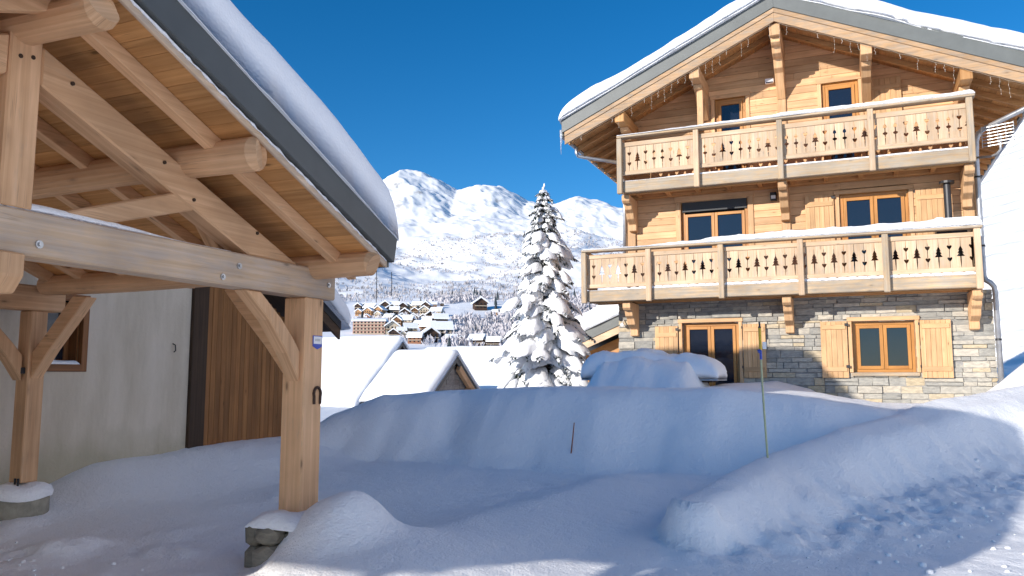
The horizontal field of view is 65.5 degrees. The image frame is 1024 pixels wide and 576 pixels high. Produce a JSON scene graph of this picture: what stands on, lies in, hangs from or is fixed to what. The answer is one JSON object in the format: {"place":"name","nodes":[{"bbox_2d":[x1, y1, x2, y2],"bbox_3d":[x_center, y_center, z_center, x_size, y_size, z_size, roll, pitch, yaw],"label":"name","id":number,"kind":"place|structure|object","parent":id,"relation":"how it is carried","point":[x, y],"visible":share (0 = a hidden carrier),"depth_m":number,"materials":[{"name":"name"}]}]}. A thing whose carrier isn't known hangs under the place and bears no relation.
{"place":"outdoors","nodes":[
{"label":"outdoors","id":0,"kind":"place"},
{"bbox_2d":[322,169,622,349],"bbox_3d":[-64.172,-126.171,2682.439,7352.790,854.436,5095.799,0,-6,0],"label":"mountain range","id":1,"kind":"structure","parent":0,"point":[428,209],"depth_m":1994.82,"materials":[{"name":"white snow"}]},
{"bbox_2d":[354,302,362,309],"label":"village chalet","id":2,"kind":"object","parent":1,"relation":"on","point":[357,305],"visible":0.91,"depth_m":909.00,"materials":[{"name":"white"}]},
{"bbox_2d":[354,308,363,315],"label":"village chalet","id":3,"kind":"object","parent":1,"relation":"on","point":[358,311],"visible":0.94,"depth_m":854.28,"materials":[{"name":"white"}]},
{"bbox_2d":[362,307,374,315],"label":"village chalet","id":4,"kind":"object","parent":1,"relation":"on","point":[369,310],"visible":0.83,"depth_m":853.86,"materials":[{"name":"white"}]},
{"bbox_2d":[362,303,376,308],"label":"village chalet","id":5,"kind":"object","parent":1,"relation":"on","point":[372,305],"visible":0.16,"depth_m":880.34,"materials":[{"name":"white"}]},
{"bbox_2d":[351,318,388,334],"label":"apartment block","id":6,"kind":"structure","parent":1,"relation":"on","point":[374,326],"depth_m":705.68,"materials":[{"name":"white"}]},
{"bbox_2d":[374,311,382,316],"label":"village chalet","id":7,"kind":"object","parent":1,"relation":"on","point":[376,313],"visible":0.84,"depth_m":848.54,"materials":[{"name":"white"}]},
{"bbox_2d":[373,305,387,314],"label":"village chalet","id":8,"kind":"object","parent":1,"relation":"on","point":[383,309],"visible":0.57,"depth_m":861.05,"materials":[{"name":"brown"}]},
{"bbox_2d":[379,300,389,306],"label":"village chalet","id":9,"kind":"object","parent":1,"relation":"on","point":[384,303],"visible":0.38,"depth_m":914.70,"materials":[{"name":"white"}]},
{"bbox_2d":[383,313,394,319],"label":"village chalet","id":10,"kind":"object","parent":1,"relation":"on","point":[391,315],"visible":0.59,"depth_m":800.35,"materials":[{"name":"white"}]},
{"bbox_2d":[385,303,394,312],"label":"village chalet","id":11,"kind":"object","parent":1,"relation":"on","point":[387,307],"visible":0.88,"depth_m":875.78,"materials":[{"name":"white"}]},
{"bbox_2d":[384,319,400,333],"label":"village chalet","id":12,"kind":"object","parent":1,"relation":"on","point":[391,325],"visible":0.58,"depth_m":707.48,"materials":[{"name":"white"}]},
{"bbox_2d":[388,328,398,335],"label":"village chalet","id":13,"kind":"object","parent":1,"relation":"on","point":[392,332],"visible":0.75,"depth_m":682.17,"materials":[{"name":"white"}]},
{"bbox_2d":[389,306,399,314],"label":"village chalet","id":14,"kind":"object","parent":1,"relation":"on","point":[394,309],"visible":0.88,"depth_m":871.72,"materials":[{"name":"white"}]},
{"bbox_2d":[390,301,400,305],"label":"village chalet","id":15,"kind":"object","parent":1,"relation":"on","point":[396,303],"visible":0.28,"depth_m":919.56,"materials":[{"name":"white"}]},
{"bbox_2d":[391,315,403,325],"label":"village chalet","id":16,"kind":"object","parent":1,"relation":"on","point":[398,319],"visible":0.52,"depth_m":773.28,"materials":[{"name":"white"}]},
{"bbox_2d":[396,327,406,334],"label":"village chalet","id":17,"kind":"object","parent":1,"relation":"on","point":[399,329],"visible":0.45,"depth_m":703.77,"materials":[{"name":"white"}]},
{"bbox_2d":[398,302,407,309],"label":"village chalet","id":18,"kind":"object","parent":1,"relation":"on","point":[402,305],"visible":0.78,"depth_m":909.93,"materials":[{"name":"white"}]},
{"bbox_2d":[399,307,411,313],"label":"village chalet","id":19,"kind":"object","parent":1,"relation":"on","point":[404,309],"visible":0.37,"depth_m":844.80,"materials":[{"name":"white"}]},
{"bbox_2d":[399,315,414,324],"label":"village chalet","id":20,"kind":"object","parent":1,"relation":"on","point":[407,318],"visible":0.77,"depth_m":774.71,"materials":[{"name":"white"}]},
{"bbox_2d":[406,303,411,309],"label":"village chalet","id":21,"kind":"object","parent":1,"relation":"on","point":[409,306],"visible":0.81,"depth_m":914.54,"materials":[{"name":"brown"}]},
{"bbox_2d":[402,323,418,332],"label":"village chalet","id":22,"kind":"object","parent":1,"relation":"on","point":[412,327],"visible":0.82,"depth_m":710.65,"materials":[{"name":"white"}]},
{"bbox_2d":[406,332,423,343],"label":"village chalet","id":23,"kind":"object","parent":1,"relation":"on","point":[415,337],"visible":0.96,"depth_m":640.32,"materials":[{"name":"white"}]},
{"bbox_2d":[411,307,418,313],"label":"village chalet","id":24,"kind":"object","parent":1,"relation":"on","point":[414,310],"visible":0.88,"depth_m":879.56,"materials":[{"name":"brown wood"}]},
{"bbox_2d":[411,301,423,307],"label":"village chalet","id":25,"kind":"object","parent":1,"relation":"on","point":[415,303],"visible":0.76,"depth_m":913.18,"materials":[{"name":"white"}]},
{"bbox_2d":[418,305,429,314],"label":"village chalet","id":26,"kind":"object","parent":1,"relation":"on","point":[423,310],"visible":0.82,"depth_m":874.62,"materials":[{"name":"white"}]},
{"bbox_2d":[419,321,429,331],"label":"village chalet","id":27,"kind":"object","parent":1,"relation":"on","point":[423,325],"visible":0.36,"depth_m":725.94,"materials":[{"name":"white"}]},
{"bbox_2d":[420,301,432,309],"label":"village chalet","id":28,"kind":"object","parent":1,"relation":"on","point":[427,304],"visible":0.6,"depth_m":908.27,"materials":[{"name":"white"}]},
{"bbox_2d":[420,316,433,320],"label":"village chalet","id":29,"kind":"object","parent":1,"relation":"on","point":[427,318],"visible":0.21,"depth_m":782.56,"materials":[{"name":"white"}]},
{"bbox_2d":[425,310,432,315],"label":"village chalet","id":30,"kind":"object","parent":1,"relation":"on","point":[429,313],"visible":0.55,"depth_m":844.05,"materials":[{"name":"white"}]},
{"bbox_2d":[421,326,440,341],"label":"village chalet","id":31,"kind":"object","parent":1,"relation":"on","point":[432,331],"visible":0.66,"depth_m":651.96,"materials":[{"name":"white"}]},
{"bbox_2d":[429,301,437,306],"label":"village chalet","id":32,"kind":"object","parent":1,"relation":"on","point":[434,303],"visible":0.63,"depth_m":932.62,"materials":[{"name":"white"}]},
{"bbox_2d":[429,307,444,312],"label":"village chalet","id":33,"kind":"object","parent":1,"relation":"on","point":[438,309],"visible":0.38,"depth_m":855.19,"materials":[{"name":"white"}]},
{"bbox_2d":[432,313,448,320],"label":"village chalet","id":34,"kind":"object","parent":1,"relation":"on","point":[440,316],"visible":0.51,"depth_m":780.44,"materials":[{"name":"white"}]},
{"bbox_2d":[429,321,453,337],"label":"village chalet","id":35,"kind":"object","parent":1,"relation":"on","point":[443,326],"visible":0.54,"depth_m":682.50,"materials":[{"name":"white"}]},
{"bbox_2d":[445,334,456,342],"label":"village chalet","id":36,"kind":"object","parent":1,"relation":"on","point":[447,335],"visible":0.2,"depth_m":645.45,"materials":[{"name":"white"}]},
{"bbox_2d":[340,292,596,346],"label":"frosted wood","id":37,"kind":"object","parent":1,"relation":"on","point":[501,325],"visible":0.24,"depth_m":781.45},
{"bbox_2d":[361,286,590,346],"bbox_3d":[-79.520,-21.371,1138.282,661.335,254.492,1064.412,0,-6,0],"label":"distant firs","id":38,"kind":"object","parent":1,"relation":"on","point":[495,307],"visible":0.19,"depth_m":916.11,"materials":[{"name":"plant"}]},
{"bbox_2d":[467,334,485,345],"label":"village chalet","id":39,"kind":"object","parent":1,"relation":"on","point":[478,338],"visible":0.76,"depth_m":623.56,"materials":[{"name":"white"}]},
{"bbox_2d":[335,229,622,301],"bbox_3d":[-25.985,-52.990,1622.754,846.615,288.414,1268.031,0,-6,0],"label":"mountain scrub","id":40,"kind":"object","parent":1,"relation":"on","point":[387,293],"visible":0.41,"depth_m":1314.05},
{"bbox_2d":[471,296,488,310],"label":"village chalet","id":41,"kind":"object","parent":1,"relation":"on","point":[480,303],"visible":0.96,"depth_m":918.46,"materials":[{"name":"brown wood"}]},
{"bbox_2d":[486,336,501,345],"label":"village chalet","id":42,"kind":"object","parent":1,"relation":"on","point":[495,340],"visible":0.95,"depth_m":617.52,"materials":[{"name":"white"}]},
{"bbox_2d":[0,363,1023,575],"bbox_3d":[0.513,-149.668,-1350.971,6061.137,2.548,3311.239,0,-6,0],"label":"snow ground","id":43,"kind":"structure","parent":0,"point":[646,481],"depth_m":9.58,"materials":[{"name":"white snow"}]},
{"bbox_2d":[0,478,53,520],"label":"concrete pier","id":44,"kind":"structure","parent":43,"relation":"on","point":[21,500],"depth_m":8.54,"materials":[{"name":"white"}]},
{"bbox_2d":[0,0,398,511],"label":"carport","id":45,"kind":"object","parent":44,"relation":"on","point":[149,145],"visible":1,"depth_m":6.08,"materials":[{"name":"brown wood"}]},
{"bbox_2d":[312,386,321,403],"bbox_3d":[-1.812,0.996,7.413,0.023,0.169,0.132,-3,-7,23],"label":"horseshoe","id":46,"kind":"object","parent":45,"relation":"attached to","point":[320,394],"visible":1,"depth_m":7.41,"materials":[{"name":"metal"}]},
{"bbox_2d":[313,335,321,348],"bbox_3d":[-1.821,0.511,7.460,0.008,0.128,0.140,-3,-7,23],"label":"post sign","id":47,"kind":"object","parent":45,"relation":"attached to","point":[317,342],"visible":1,"depth_m":7.45,"materials":[{"name":"blue plastic"}]},
{"bbox_2d":[376,271,376,302],"bbox_3d":[-1.258,-0.013,7.393,0.008,0.300,0.011,3,-7,-22],"label":"hanging wire","id":48,"kind":"object","parent":45,"relation":"hanging from","point":[376,286],"visible":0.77,"depth_m":7.39,"materials":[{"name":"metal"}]},
{"bbox_2d":[0,271,350,484],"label":"neighbour house","id":49,"kind":"structure","parent":43,"relation":"on","point":[137,374],"depth_m":11.12,"materials":[{"name":"paint"}]},
{"bbox_2d":[46,295,90,371],"bbox_3d":[-5.747,0.550,9.887,0.392,0.970,0.850,-3,-7,23],"label":"window","id":50,"kind":"structure","parent":49,"relation":"in","point":[66,360],"depth_m":10.12,"materials":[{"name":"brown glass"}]},
{"bbox_2d":[244,509,305,567],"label":"stone pier","id":51,"kind":"structure","parent":43,"relation":"on","point":[266,533],"depth_m":6.84,"materials":[{"name":"white stone"}]},
{"bbox_2d":[321,335,410,406],"bbox_3d":[-12.636,6.284,50.501,13.240,6.362,10.299,-3,-7,23],"label":"cabin","id":52,"kind":"object","parent":43,"relation":"on","point":[352,366],"visible":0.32,"depth_m":46.75,"materials":[{"name":"metal"}]},
{"bbox_2d":[359,348,479,402],"bbox_3d":[-3.510,4.701,32.260,3.017,4.481,5.114,-3,-7,23],"label":"cabin","id":53,"kind":"object","parent":43,"relation":"on","point":[405,371],"visible":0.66,"depth_m":31.28,"materials":[{"name":"grey stone"}]},
{"bbox_2d":[426,346,509,388],"bbox_3d":[-2.091,7.505,61.814,10.743,6.034,10.312,-3,-7,23],"label":"cabin","id":54,"kind":"object","parent":43,"relation":"on","point":[485,372],"visible":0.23,"depth_m":59.22,"materials":[{"name":"metal"}]},
{"bbox_2d":[489,183,595,387],"bbox_3d":[0.917,0.797,26.110,3.987,8.646,3.369,0,-6,0],"label":"fir tree","id":55,"kind":"object","parent":43,"relation":"on","point":[543,346],"visible":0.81,"depth_m":25.38,"materials":[{"name":"white plant"}]},
{"bbox_2d":[571,423,574,452],"bbox_3d":[0.930,2.450,12.361,0.101,0.712,0.028,1,-6,-13],"label":"stake","id":56,"kind":"object","parent":43,"relation":"on","point":[572,437],"visible":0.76,"depth_m":12.37,"materials":[{"name":"grey wood"}]},
{"bbox_2d":[575,305,619,381],"bbox_3d":[7.861,3.367,34.458,9.778,7.217,9.959,-3,-7,23],"label":"chalet","id":57,"kind":"object","parent":43,"relation":"on","point":[600,325],"visible":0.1,"depth_m":31.37,"materials":[{"name":"white"}]},
{"bbox_2d":[581,348,726,387],"bbox_3d":[2.869,1.989,16.917,3.173,1.482,2.440,-3,-7,23],"label":"garden table","id":58,"kind":"object","parent":43,"relation":"on","point":[646,367],"visible":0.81,"depth_m":16.64,"materials":[{"name":"white"}]},
{"bbox_2d":[757,321,768,457],"bbox_3d":[3.112,1.478,9.834,0.119,2.136,0.062,0,-6,0],"label":"snow marker","id":59,"kind":"object","parent":43,"relation":"on","point":[762,345],"visible":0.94,"depth_m":9.88,"materials":[{"name":"yellow plastic"}]},
{"bbox_2d":[558,0,1023,402],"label":"chalet","id":60,"kind":"object","parent":43,"relation":"on","point":[785,190],"visible":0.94,"depth_m":18.08,"materials":[{"name":"brown wood"}]},
{"bbox_2d":[560,130,561,147],"bbox_3d":[1.206,-3.573,19.581,0.068,0.621,0.066,-3,-7,23],"label":"icicle","id":61,"kind":"object","parent":60,"relation":"hanging from","point":[560,138],"visible":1,"depth_m":19.57,"materials":[{"name":"white"}]},
{"bbox_2d":[575,26,770,139],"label":"fairy lights","id":62,"kind":"object","parent":60,"relation":"hanging from","point":[685,80],"visible":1,"depth_m":18.47,"materials":[{"name":"plastic"}]},
{"bbox_2d":[678,318,743,385],"bbox_3d":[4.802,1.809,19.152,1.530,2.134,0.276,-3,-7,23],"label":"window","id":63,"kind":"structure","parent":60,"relation":"in","point":[722,342],"depth_m":19.15,"materials":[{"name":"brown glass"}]},
{"bbox_2d":[674,190,754,284],"bbox_3d":[4.955,-1.130,19.413,1.900,2.334,0.236,-3,-7,23],"label":"window","id":64,"kind":"structure","parent":60,"relation":"in","point":[704,219],"depth_m":19.45,"materials":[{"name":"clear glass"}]},
{"bbox_2d":[710,91,751,170],"bbox_3d":[5.370,-3.741,19.504,0.960,2.044,0.196,-3,-7,23],"label":"balcony door","id":65,"kind":"structure","parent":60,"relation":"in","point":[731,108],"depth_m":19.52,"materials":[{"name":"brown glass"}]},
{"bbox_2d":[816,75,865,160],"bbox_3d":[7.662,-3.868,18.539,1.020,2.084,0.196,-3,-7,23],"label":"window","id":66,"kind":"structure","parent":60,"relation":"in","point":[839,93],"depth_m":18.56,"materials":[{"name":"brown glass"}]},
{"bbox_2d":[834,184,916,277],"bbox_3d":[8.207,-1.196,18.005,1.650,2.154,0.186,-3,-7,23],"label":"window","id":67,"kind":"structure","parent":60,"relation":"in","point":[863,208],"depth_m":18.02,"materials":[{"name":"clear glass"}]},
{"bbox_2d":[847,316,921,371],"bbox_3d":[8.273,1.259,17.731,1.470,1.234,0.276,-3,-7,23],"label":"window","id":68,"kind":"structure","parent":60,"relation":"in","point":[888,346],"depth_m":17.72,"materials":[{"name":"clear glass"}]},
{"bbox_2d":[778,23,1022,97],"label":"fairy lights","id":69,"kind":"object","parent":60,"relation":"hanging from","point":[899,55],"visible":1,"depth_m":16.76,"materials":[{"name":"plastic"}]},
{"bbox_2d":[934,180,966,267],"bbox_3d":[9.354,-1.216,16.990,0.650,2.170,0.510,-3,-7,23],"label":"stove pipe","id":70,"kind":"object","parent":60,"relation":"on","point":[946,184],"visible":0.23,"depth_m":17.00,"materials":[{"name":"metal"}]},
{"bbox_2d":[976,120,1014,158],"bbox_3d":[10.090,-3.106,16.764,0.252,0.664,0.823,3,-7,-28],"label":"grid antenna","id":71,"kind":"object","parent":60,"relation":"attached to","point":[999,141],"visible":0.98,"depth_m":16.65,"materials":[{"name":"metal"}]},
{"bbox_2d":[230,0,1023,207],"label":"sky","id":72,"kind":"structure","parent":0,"point":[462,94],"materials":[{"name":"blue"}]},
{"bbox_2d":[583,120,1023,378],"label":"hillside","id":73,"kind":"structure","parent":0,"point":[1002,188],"depth_m":53.98,"materials":[{"name":"white snow"}]}
]}

